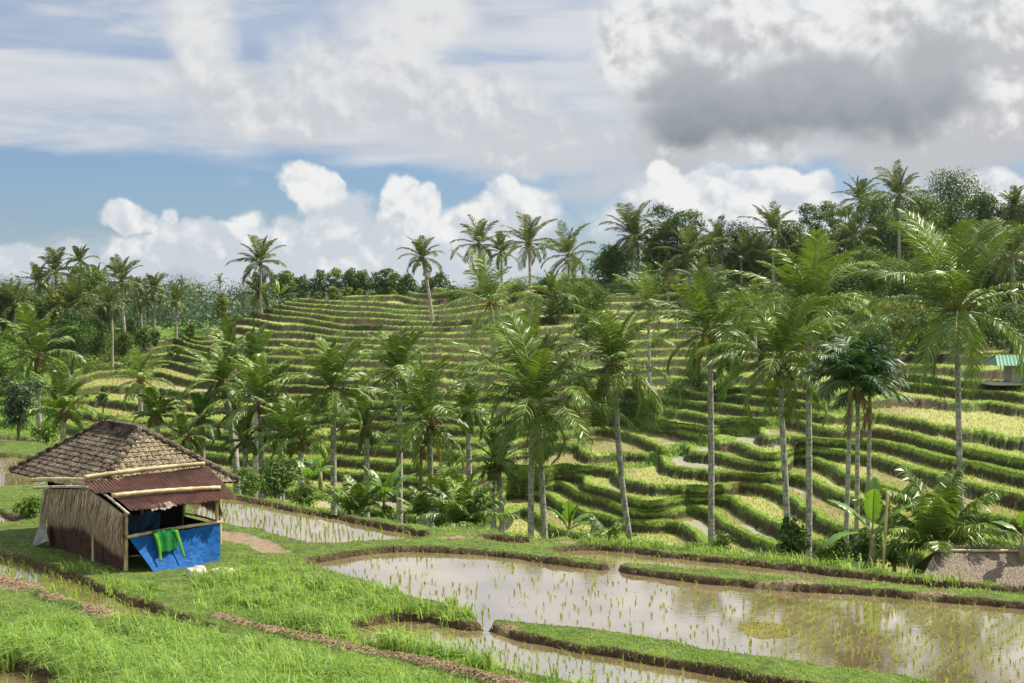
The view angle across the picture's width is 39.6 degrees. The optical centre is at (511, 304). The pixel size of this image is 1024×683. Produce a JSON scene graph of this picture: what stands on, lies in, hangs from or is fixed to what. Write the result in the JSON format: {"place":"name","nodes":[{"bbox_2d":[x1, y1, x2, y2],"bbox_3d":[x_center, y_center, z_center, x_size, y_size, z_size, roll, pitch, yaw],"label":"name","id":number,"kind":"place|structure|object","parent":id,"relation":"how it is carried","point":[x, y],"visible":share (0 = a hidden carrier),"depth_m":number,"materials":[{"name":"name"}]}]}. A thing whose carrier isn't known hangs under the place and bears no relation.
{"place":"outdoors","nodes":[
{"label":"outdoors","id":0,"kind":"place"},
{"bbox_2d":[0,457,45,486],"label":"water","id":1,"kind":"structure","parent":0,"point":[6,473],"depth_m":64.61,"materials":[{"name":"liquid"}]},
{"bbox_2d":[0,560,182,626],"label":"water","id":2,"kind":"structure","parent":0,"point":[118,608],"depth_m":39.55,"materials":[{"name":"liquid"}]},
{"bbox_2d":[196,499,418,542],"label":"water","id":3,"kind":"structure","parent":0,"point":[317,528],"depth_m":50.46,"materials":[{"name":"liquid"}]},
{"bbox_2d":[0,244,1023,590],"bbox_3d":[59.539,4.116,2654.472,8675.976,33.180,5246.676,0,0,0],"label":"terraced hillside","id":4,"kind":"structure","parent":0,"point":[452,329],"depth_m":141.12,"materials":[{"name":"green plant"}]},
{"bbox_2d":[0,278,42,337],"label":"coconut palm","id":5,"kind":"object","parent":4,"relation":"on","point":[12,294],"visible":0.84,"depth_m":216.48,"materials":[{"name":"green plant"}]},
{"bbox_2d":[0,304,87,441],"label":"coconut palm","id":6,"kind":"object","parent":4,"relation":"on","point":[34,338],"visible":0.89,"depth_m":119.40,"materials":[{"name":"green plant"}]},
{"bbox_2d":[31,247,83,292],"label":"coconut palm","id":7,"kind":"object","parent":4,"relation":"on","point":[54,264],"visible":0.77,"depth_m":230.75,"materials":[{"name":"green plant"}]},
{"bbox_2d":[25,370,107,440],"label":"coconut palm","id":8,"kind":"object","parent":4,"relation":"on","point":[62,397],"visible":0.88,"depth_m":104.80,"materials":[{"name":"green plant"}]},
{"bbox_2d":[42,308,99,374],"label":"broadleaf tree","id":9,"kind":"object","parent":4,"relation":"on","point":[70,318],"visible":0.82,"depth_m":187.02,"materials":[{"name":"green plant"}]},
{"bbox_2d":[46,270,113,320],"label":"coconut palm","id":10,"kind":"object","parent":4,"relation":"on","point":[78,294],"visible":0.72,"depth_m":221.50,"materials":[{"name":"green plant"}]},
{"bbox_2d":[63,264,108,318],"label":"broadleaf tree","id":11,"kind":"object","parent":4,"relation":"on","point":[93,281],"visible":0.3,"depth_m":228.50,"materials":[{"name":"green plant"}]},
{"bbox_2d":[79,315,117,360],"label":"broadleaf tree","id":12,"kind":"object","parent":4,"relation":"on","point":[96,347],"visible":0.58,"depth_m":201.70,"materials":[{"name":"green plant"}]},
{"bbox_2d":[89,281,132,369],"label":"coconut palm","id":13,"kind":"object","parent":4,"relation":"on","point":[108,293],"visible":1,"depth_m":201.70,"materials":[{"name":"green plant"}]},
{"bbox_2d":[88,254,146,353],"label":"coconut palm","id":14,"kind":"object","parent":4,"relation":"on","point":[120,273],"visible":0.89,"depth_m":215.12,"materials":[{"name":"green plant"}]},
{"bbox_2d":[117,276,160,329],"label":"coconut palm","id":15,"kind":"object","parent":4,"relation":"on","point":[140,304],"visible":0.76,"depth_m":235.74,"materials":[{"name":"green plant"}]},
{"bbox_2d":[102,348,175,416],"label":"coconut palm","id":16,"kind":"object","parent":4,"relation":"on","point":[141,381],"visible":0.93,"depth_m":154.88,"materials":[{"name":"green plant"}]},
{"bbox_2d":[131,386,184,433],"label":"coconut palm","id":17,"kind":"object","parent":4,"relation":"on","point":[157,407],"visible":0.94,"depth_m":104.65,"materials":[{"name":"green plant"}]},
{"bbox_2d":[154,409,212,452],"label":"coconut palm","id":18,"kind":"object","parent":4,"relation":"on","point":[185,439],"visible":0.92,"depth_m":95.79,"materials":[{"name":"green plant"}]},
{"bbox_2d":[161,385,229,458],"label":"coconut palm","id":19,"kind":"object","parent":4,"relation":"on","point":[198,401],"visible":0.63,"depth_m":104.43,"materials":[{"name":"green plant"}]},
{"bbox_2d":[181,343,261,494],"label":"coconut palm","id":20,"kind":"object","parent":4,"relation":"on","point":[221,370],"visible":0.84,"depth_m":104.65,"materials":[{"name":"green plant"}]},
{"bbox_2d":[202,316,263,468],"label":"coconut palm","id":21,"kind":"object","parent":4,"relation":"on","point":[225,332],"visible":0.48,"depth_m":134.55,"materials":[{"name":"green plant"}]},
{"bbox_2d":[213,414,266,495],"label":"coconut palm","id":22,"kind":"object","parent":4,"relation":"on","point":[249,444],"visible":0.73,"depth_m":99.53,"materials":[{"name":"green plant"}]},
{"bbox_2d":[217,321,292,497],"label":"coconut palm","id":23,"kind":"object","parent":4,"relation":"on","point":[252,346],"visible":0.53,"depth_m":124.71,"materials":[{"name":"green plant"}]},
{"bbox_2d":[225,234,286,313],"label":"coconut palm","id":24,"kind":"object","parent":4,"relation":"on","point":[260,251],"visible":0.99,"depth_m":243.92,"materials":[{"name":"green plant"}]},
{"bbox_2d":[200,353,314,498],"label":"coconut palm","id":25,"kind":"object","parent":4,"relation":"on","point":[254,378],"visible":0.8,"depth_m":99.41,"materials":[{"name":"green plant"}]},
{"bbox_2d":[0,272,535,330],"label":"distant woodland","id":26,"kind":"object","parent":4,"relation":"on","point":[238,309],"visible":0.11,"depth_m":351.51,"materials":[{"name":"green plant"}]},
{"bbox_2d":[243,455,300,498],"bbox_3d":[-10.396,7.660,61.774,2.540,2.432,2.137,0,0,0],"label":"bush","id":27,"kind":"object","parent":4,"relation":"on","point":[273,480],"visible":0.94,"depth_m":61.62,"materials":[{"name":"green plant"}]},
{"bbox_2d":[242,395,312,501],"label":"coconut palm","id":28,"kind":"object","parent":4,"relation":"on","point":[277,407],"visible":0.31,"depth_m":95.75,"materials":[{"name":"green plant"}]},
{"bbox_2d":[254,393,334,503],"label":"coconut palm","id":29,"kind":"object","parent":4,"relation":"on","point":[295,421],"visible":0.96,"depth_m":91.52,"materials":[{"name":"green plant"}]},
{"bbox_2d":[263,336,389,514],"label":"coconut palm","id":30,"kind":"object","parent":4,"relation":"on","point":[333,372],"visible":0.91,"depth_m":99.49,"materials":[{"name":"green plant"}]},
{"bbox_2d":[312,474,401,516],"bbox_3d":[-6.265,8.316,56.934,3.706,3.071,3.312,0,0,0],"label":"young palm","id":31,"kind":"object","parent":4,"relation":"on","point":[356,500],"visible":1,"depth_m":56.86,"materials":[{"name":"green plant"}]},
{"bbox_2d":[336,394,402,517],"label":"coconut palm","id":32,"kind":"object","parent":4,"relation":"on","point":[361,403],"visible":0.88,"depth_m":103.83,"materials":[{"name":"green plant"}]},
{"bbox_2d":[352,327,441,522],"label":"coconut palm","id":33,"kind":"object","parent":4,"relation":"on","point":[398,356],"visible":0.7,"depth_m":107.68,"materials":[{"name":"green plant"}]},
{"bbox_2d":[395,485,435,524],"bbox_3d":[-3.818,9.008,59.802,2.153,2.692,2.459,0,0,13],"label":"young palm","id":34,"kind":"object","parent":4,"relation":"on","point":[418,504],"visible":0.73,"depth_m":59.81,"materials":[{"name":"green plant"}]},
{"bbox_2d":[397,235,444,320],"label":"coconut palm","id":35,"kind":"object","parent":4,"relation":"on","point":[420,247],"visible":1,"depth_m":222.52,"materials":[{"name":"green plant"}]},
{"bbox_2d":[357,350,489,527],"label":"coconut palm","id":36,"kind":"object","parent":4,"relation":"on","point":[425,403],"visible":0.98,"depth_m":91.36,"materials":[{"name":"green plant"}]},
{"bbox_2d":[422,463,477,526],"bbox_3d":[-2.685,8.576,59.961,2.291,3.766,2.429,0,0,15],"label":"young palm","id":37,"kind":"object","parent":4,"relation":"on","point":[438,482],"visible":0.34,"depth_m":59.61,"materials":[{"name":"green plant"}]},
{"bbox_2d":[435,375,494,528],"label":"coconut palm","id":38,"kind":"object","parent":4,"relation":"on","point":[465,395],"visible":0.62,"depth_m":99.75,"materials":[{"name":"green plant"}]},
{"bbox_2d":[414,476,520,528],"bbox_3d":[-1.950,8.339,54.838,3.806,3.348,3.913,0,0,-37],"label":"young palm","id":39,"kind":"object","parent":4,"relation":"on","point":[465,507],"visible":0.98,"depth_m":54.66,"materials":[{"name":"green plant"}]},
{"bbox_2d":[450,213,511,293],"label":"coconut palm","id":40,"kind":"object","parent":4,"relation":"on","point":[479,235],"visible":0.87,"depth_m":246.71,"materials":[{"name":"green plant"}]},
{"bbox_2d":[434,245,542,357],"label":"coconut palm","id":41,"kind":"object","parent":4,"relation":"on","point":[487,286],"visible":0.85,"depth_m":145.02,"materials":[{"name":"green plant"}]},
{"bbox_2d":[466,431,535,533],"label":"coconut palm","id":42,"kind":"object","parent":4,"relation":"on","point":[499,468],"visible":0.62,"depth_m":83.69,"materials":[{"name":"green plant"}]},
{"bbox_2d":[0,253,1023,373],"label":"hillside scrub","id":43,"kind":"object","parent":4,"relation":"on","point":[91,362],"visible":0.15,"depth_m":208.68,"materials":[{"name":"green plant"}]},
{"bbox_2d":[1,274,1023,589],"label":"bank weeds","id":44,"kind":"object","parent":4,"relation":"on","point":[647,428],"visible":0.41,"depth_m":137.86,"materials":[{"name":"green plant"}]},
{"bbox_2d":[450,293,602,538],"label":"coconut palm","id":45,"kind":"object","parent":4,"relation":"on","point":[506,354],"visible":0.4,"depth_m":83.62,"materials":[{"name":"green plant"}]},
{"bbox_2d":[495,211,558,316],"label":"coconut palm","id":46,"kind":"object","parent":4,"relation":"on","point":[529,232],"visible":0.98,"depth_m":220.99,"materials":[{"name":"green plant"}]},
{"bbox_2d":[440,311,634,536],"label":"coconut palm","id":47,"kind":"object","parent":4,"relation":"on","point":[533,381],"visible":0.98,"depth_m":79.31,"materials":[{"name":"green plant"}]},
{"bbox_2d":[65,330,1023,573],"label":"terrace rice","id":48,"kind":"object","parent":4,"relation":"on","point":[661,478],"visible":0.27,"depth_m":130.61,"materials":[{"name":"green plant"}]},
{"bbox_2d":[516,265,578,321],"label":"coconut palm","id":49,"kind":"object","parent":4,"relation":"on","point":[551,287],"visible":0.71,"depth_m":224.00,"materials":[{"name":"green plant"}]},
{"bbox_2d":[535,289,576,322],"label":"bush","id":50,"kind":"object","parent":4,"relation":"on","point":[558,301],"visible":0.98,"depth_m":222.00,"materials":[{"name":"green plant"}]},
{"bbox_2d":[534,220,598,283],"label":"coconut palm","id":51,"kind":"object","parent":4,"relation":"on","point":[568,246],"visible":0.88,"depth_m":250.03,"materials":[{"name":"green plant"}]},
{"bbox_2d":[545,501,593,538],"bbox_3d":[2.153,8.284,51.992,2.119,2.442,1.161,0,0,-13],"label":"banana plant","id":52,"kind":"object","parent":4,"relation":"on","point":[569,511],"visible":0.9,"depth_m":51.88,"materials":[{"name":"green plant"}]},
{"bbox_2d":[558,275,604,309],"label":"bush","id":53,"kind":"object","parent":4,"relation":"on","point":[584,288],"visible":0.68,"depth_m":234.36,"materials":[{"name":"green plant"}]},
{"bbox_2d":[580,514,636,541],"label":"young palm","id":54,"kind":"object","parent":4,"relation":"on","point":[599,529],"visible":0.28,"depth_m":50.18,"materials":[{"name":"green plant"}]},
{"bbox_2d":[589,242,631,282],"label":"broadleaf tree","id":55,"kind":"object","parent":4,"relation":"on","point":[610,268],"visible":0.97,"depth_m":264.61,"materials":[{"name":"green plant"}]},
{"bbox_2d":[551,304,682,542],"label":"coconut palm","id":56,"kind":"object","parent":4,"relation":"on","point":[613,345],"visible":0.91,"depth_m":81.39,"materials":[{"name":"green plant"}]},
{"bbox_2d":[599,200,661,283],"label":"coconut palm","id":57,"kind":"object","parent":4,"relation":"on","point":[629,220],"visible":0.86,"depth_m":263.50,"materials":[{"name":"green plant"}]},
{"bbox_2d":[603,262,686,405],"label":"coconut palm","id":58,"kind":"object","parent":4,"relation":"on","point":[649,307],"visible":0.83,"depth_m":155.20,"materials":[{"name":"green plant"}]},
{"bbox_2d":[646,202,707,283],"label":"broadleaf tree","id":59,"kind":"object","parent":4,"relation":"on","point":[673,224],"visible":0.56,"depth_m":258.03,"materials":[{"name":"green plant"}]},
{"bbox_2d":[652,224,717,293],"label":"coconut palm","id":60,"kind":"object","parent":4,"relation":"on","point":[686,242],"visible":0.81,"depth_m":247.80,"materials":[{"name":"green plant"}]},
{"bbox_2d":[638,263,772,551],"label":"coconut palm","id":61,"kind":"object","parent":4,"relation":"on","point":[705,304],"visible":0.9,"depth_m":79.86,"materials":[{"name":"green plant"}]},
{"bbox_2d":[687,214,749,282],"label":"coconut palm","id":62,"kind":"object","parent":4,"relation":"on","point":[717,233],"visible":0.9,"depth_m":242.43,"materials":[{"name":"green plant"}]},
{"bbox_2d":[713,231,769,290],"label":"coconut palm","id":63,"kind":"object","parent":4,"relation":"on","point":[739,249],"visible":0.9,"depth_m":241.13,"materials":[{"name":"green plant"}]},
{"bbox_2d":[731,234,779,286],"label":"broadleaf tree","id":64,"kind":"object","parent":4,"relation":"on","point":[760,269],"visible":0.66,"depth_m":242.20,"materials":[{"name":"green plant"}]},
{"bbox_2d":[692,288,847,547],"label":"coconut palm","id":65,"kind":"object","parent":4,"relation":"on","point":[782,337],"visible":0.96,"depth_m":69.68,"materials":[{"name":"green plant"}]},
{"bbox_2d":[736,201,806,287],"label":"coconut palm","id":66,"kind":"object","parent":4,"relation":"on","point":[769,217],"visible":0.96,"depth_m":238.20,"materials":[{"name":"green plant"}]},
{"bbox_2d":[775,514,811,559],"bbox_3d":[9.963,8.677,50.441,1.342,2.432,1.225,0,0,0],"label":"bush","id":67,"kind":"object","parent":4,"relation":"on","point":[791,533],"visible":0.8,"depth_m":50.30,"materials":[{"name":"green plant"}]},
{"bbox_2d":[717,227,880,559],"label":"coconut palm","id":68,"kind":"object","parent":4,"relation":"on","point":[812,279],"visible":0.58,"depth_m":75.53,"materials":[{"name":"green plant"}]},
{"bbox_2d":[584,203,1022,279],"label":"undergrowth","id":69,"kind":"object","parent":4,"relation":"on","point":[626,270],"visible":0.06,"depth_m":274.66,"materials":[{"name":"green plant"}]},
{"bbox_2d":[795,203,845,268],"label":"broadleaf tree","id":70,"kind":"object","parent":4,"relation":"on","point":[820,215],"visible":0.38,"depth_m":245.45,"materials":[{"name":"green plant"}]},
{"bbox_2d":[816,200,863,265],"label":"broadleaf tree","id":71,"kind":"object","parent":4,"relation":"on","point":[844,212],"visible":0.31,"depth_m":254.63,"materials":[{"name":"green plant"}]},
{"bbox_2d":[822,259,867,300],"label":"broadleaf tree","id":72,"kind":"object","parent":4,"relation":"on","point":[848,282],"visible":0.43,"depth_m":220.98,"materials":[{"name":"green plant"}]},
{"bbox_2d":[794,336,902,563],"bbox_3d":[11.842,5.633,49.959,3.724,9.100,3.698,0,0,0],"label":"areca palm","id":73,"kind":"object","parent":4,"relation":"on","point":[850,374],"visible":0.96,"depth_m":49.71,"materials":[{"name":"green plant"}]},
{"bbox_2d":[821,212,881,262],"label":"coconut palm","id":74,"kind":"object","parent":4,"relation":"on","point":[852,239],"visible":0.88,"depth_m":230.34,"materials":[{"name":"green plant"}]},
{"bbox_2d":[831,174,881,245],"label":"coconut palm","id":75,"kind":"object","parent":4,"relation":"on","point":[860,188],"visible":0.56,"depth_m":262.89,"materials":[{"name":"green plant"}]},
{"bbox_2d":[805,331,909,566],"bbox_3d":[12.394,5.704,51.018,3.714,9.543,3.508,0,0,0],"label":"areca palm","id":76,"kind":"object","parent":4,"relation":"on","point":[859,397],"visible":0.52,"depth_m":50.90,"materials":[{"name":"green plant"}]},
{"bbox_2d":[845,526,886,568],"bbox_3d":[11.890,8.369,47.882,1.404,1.834,1.300,0,0,23],"label":"bush","id":77,"kind":"object","parent":4,"relation":"on","point":[863,544],"visible":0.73,"depth_m":47.85,"materials":[{"name":"green plant"}]},
{"bbox_2d":[822,477,919,567],"bbox_3d":[11.092,6.977,43.820,3.205,3.230,1.782,0,0,0],"label":"banana plant","id":78,"kind":"object","parent":4,"relation":"on","point":[873,503],"visible":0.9,"depth_m":43.91,"materials":[{"name":"green plant"}]},
{"bbox_2d":[828,353,915,564],"bbox_3d":[13.414,6.365,52.982,3.254,9.191,3.414,0,0,0],"label":"areca palm","id":79,"kind":"object","parent":4,"relation":"on","point":[871,392],"visible":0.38,"depth_m":52.92,"materials":[{"name":"green plant"}]},
{"bbox_2d":[846,242,901,297],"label":"broadleaf tree","id":80,"kind":"object","parent":4,"relation":"on","point":[870,254],"visible":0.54,"depth_m":225.39,"materials":[{"name":"green plant"}]},
{"bbox_2d":[849,186,908,268],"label":"broadleaf tree","id":81,"kind":"object","parent":4,"relation":"on","point":[881,223],"visible":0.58,"depth_m":253.40,"materials":[{"name":"green plant"}]},
{"bbox_2d":[856,159,939,289],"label":"coconut palm","id":82,"kind":"object","parent":4,"relation":"on","point":[897,186],"visible":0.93,"depth_m":237.87,"materials":[{"name":"green plant"}]},
{"bbox_2d":[875,298,925,342],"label":"broadleaf tree","id":83,"kind":"object","parent":4,"relation":"on","point":[899,327],"visible":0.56,"depth_m":188.54,"materials":[{"name":"green plant"}]},
{"bbox_2d":[880,257,921,307],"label":"broadleaf tree","id":84,"kind":"object","parent":4,"relation":"on","point":[895,292],"visible":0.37,"depth_m":220.76,"materials":[{"name":"green plant"}]},
{"bbox_2d":[889,190,954,267],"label":"broadleaf tree","id":85,"kind":"object","parent":4,"relation":"on","point":[923,210],"visible":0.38,"depth_m":252.41,"materials":[{"name":"green plant"}]},
{"bbox_2d":[822,208,1023,547],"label":"coconut palm","id":86,"kind":"object","parent":4,"relation":"on","point":[955,285],"visible":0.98,"depth_m":62.49,"materials":[{"name":"green plant"}]},
{"bbox_2d":[898,312,950,359],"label":"broadleaf tree","id":87,"kind":"object","parent":4,"relation":"on","point":[913,345],"visible":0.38,"depth_m":173.71,"materials":[{"name":"green plant"}]},
{"bbox_2d":[849,461,1020,560],"bbox_3d":[13.567,7.270,44.720,5.385,4.756,5.155,0,0,0],"label":"young palm","id":88,"kind":"object","parent":4,"relation":"on","point":[935,526],"visible":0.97,"depth_m":44.51,"materials":[{"name":"green plant"}]},
{"bbox_2d":[910,166,995,257],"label":"broadleaf tree","id":89,"kind":"object","parent":4,"relation":"on","point":[956,199],"visible":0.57,"depth_m":256.97,"materials":[{"name":"green plant"}]},
{"bbox_2d":[907,543,1023,587],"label":"thatched shelter","id":90,"kind":"object","parent":4,"relation":"on","point":[1000,566],"visible":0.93,"depth_m":42.63,"materials":[{"name":"beige plant"}]},
{"bbox_2d":[963,190,1007,255],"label":"broadleaf tree","id":91,"kind":"object","parent":4,"relation":"on","point":[988,200],"visible":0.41,"depth_m":252.11,"materials":[{"name":"green plant"}]},
{"bbox_2d":[963,216,1023,323],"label":"coconut palm","id":92,"kind":"object","parent":4,"relation":"on","point":[1013,246],"visible":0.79,"depth_m":192.11,"materials":[{"name":"green plant"}]},
{"bbox_2d":[980,300,1023,353],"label":"broadleaf tree","id":93,"kind":"object","parent":4,"relation":"on","point":[1014,318],"visible":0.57,"depth_m":171.50,"materials":[{"name":"green plant"}]},
{"bbox_2d":[981,355,1023,384],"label":"green roofed shed","id":94,"kind":"structure","parent":4,"relation":"on","point":[1008,363],"depth_m":144.54,"materials":[{"name":"paint"}]},
{"bbox_2d":[0,432,1023,682],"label":"ground","id":95,"kind":"structure","parent":0,"point":[138,568],"depth_m":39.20,"materials":[{"name":"green plant"}]},
{"bbox_2d":[0,376,47,440],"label":"broadleaf tree","id":96,"kind":"object","parent":95,"relation":"on","point":[16,406],"visible":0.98,"depth_m":79.72,"materials":[{"name":"green plant"}]},
{"bbox_2d":[9,419,240,571],"bbox_3d":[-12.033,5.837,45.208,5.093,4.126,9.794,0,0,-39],"label":"field hut","id":97,"kind":"object","parent":95,"relation":"on","point":[116,493],"visible":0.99,"depth_m":43.08,"materials":[{"name":"wood"}]},
{"bbox_2d":[152,528,184,560],"bbox_3d":[-9.947,6.907,41.108,0.872,0.858,0.529,0,0,-39],"label":"green shirt","id":98,"kind":"object","parent":97,"relation":"hanging from","point":[166,540],"visible":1,"depth_m":41.07,"materials":[{"name":"fabric"}]},
{"bbox_2d":[0,529,962,682],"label":"tall grass","id":99,"kind":"structure","parent":95,"relation":"on","point":[175,652],"depth_m":30.88,"materials":[{"name":"green plant"}]},
{"bbox_2d":[0,534,981,682],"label":"dry straw","id":100,"kind":"object","parent":95,"relation":"on","point":[412,655],"visible":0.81,"depth_m":32.51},
{"bbox_2d":[0,0,1023,306],"label":"sky","id":101,"kind":"structure","parent":0,"point":[163,135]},
{"bbox_2d":[355,621,747,682],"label":"water","id":102,"kind":"structure","parent":0,"point":[597,665],"depth_m":31.04,"materials":[{"name":"grey liquid"}]},
{"bbox_2d":[311,552,1023,682],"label":"water","id":103,"kind":"structure","parent":0,"point":[446,570],"depth_m":35.85,"materials":[{"name":"grey liquid"}]},
{"bbox_2d":[0,458,1023,682],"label":"rice seedlings","id":104,"kind":"object","parent":103,"relation":"in","point":[61,588],"visible":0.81,"depth_m":35.92,"materials":[{"name":"green plant"}]},
{"bbox_2d":[559,550,948,589],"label":"water","id":105,"kind":"structure","parent":0,"point":[620,559],"depth_m":42.83,"materials":[{"name":"liquid"}]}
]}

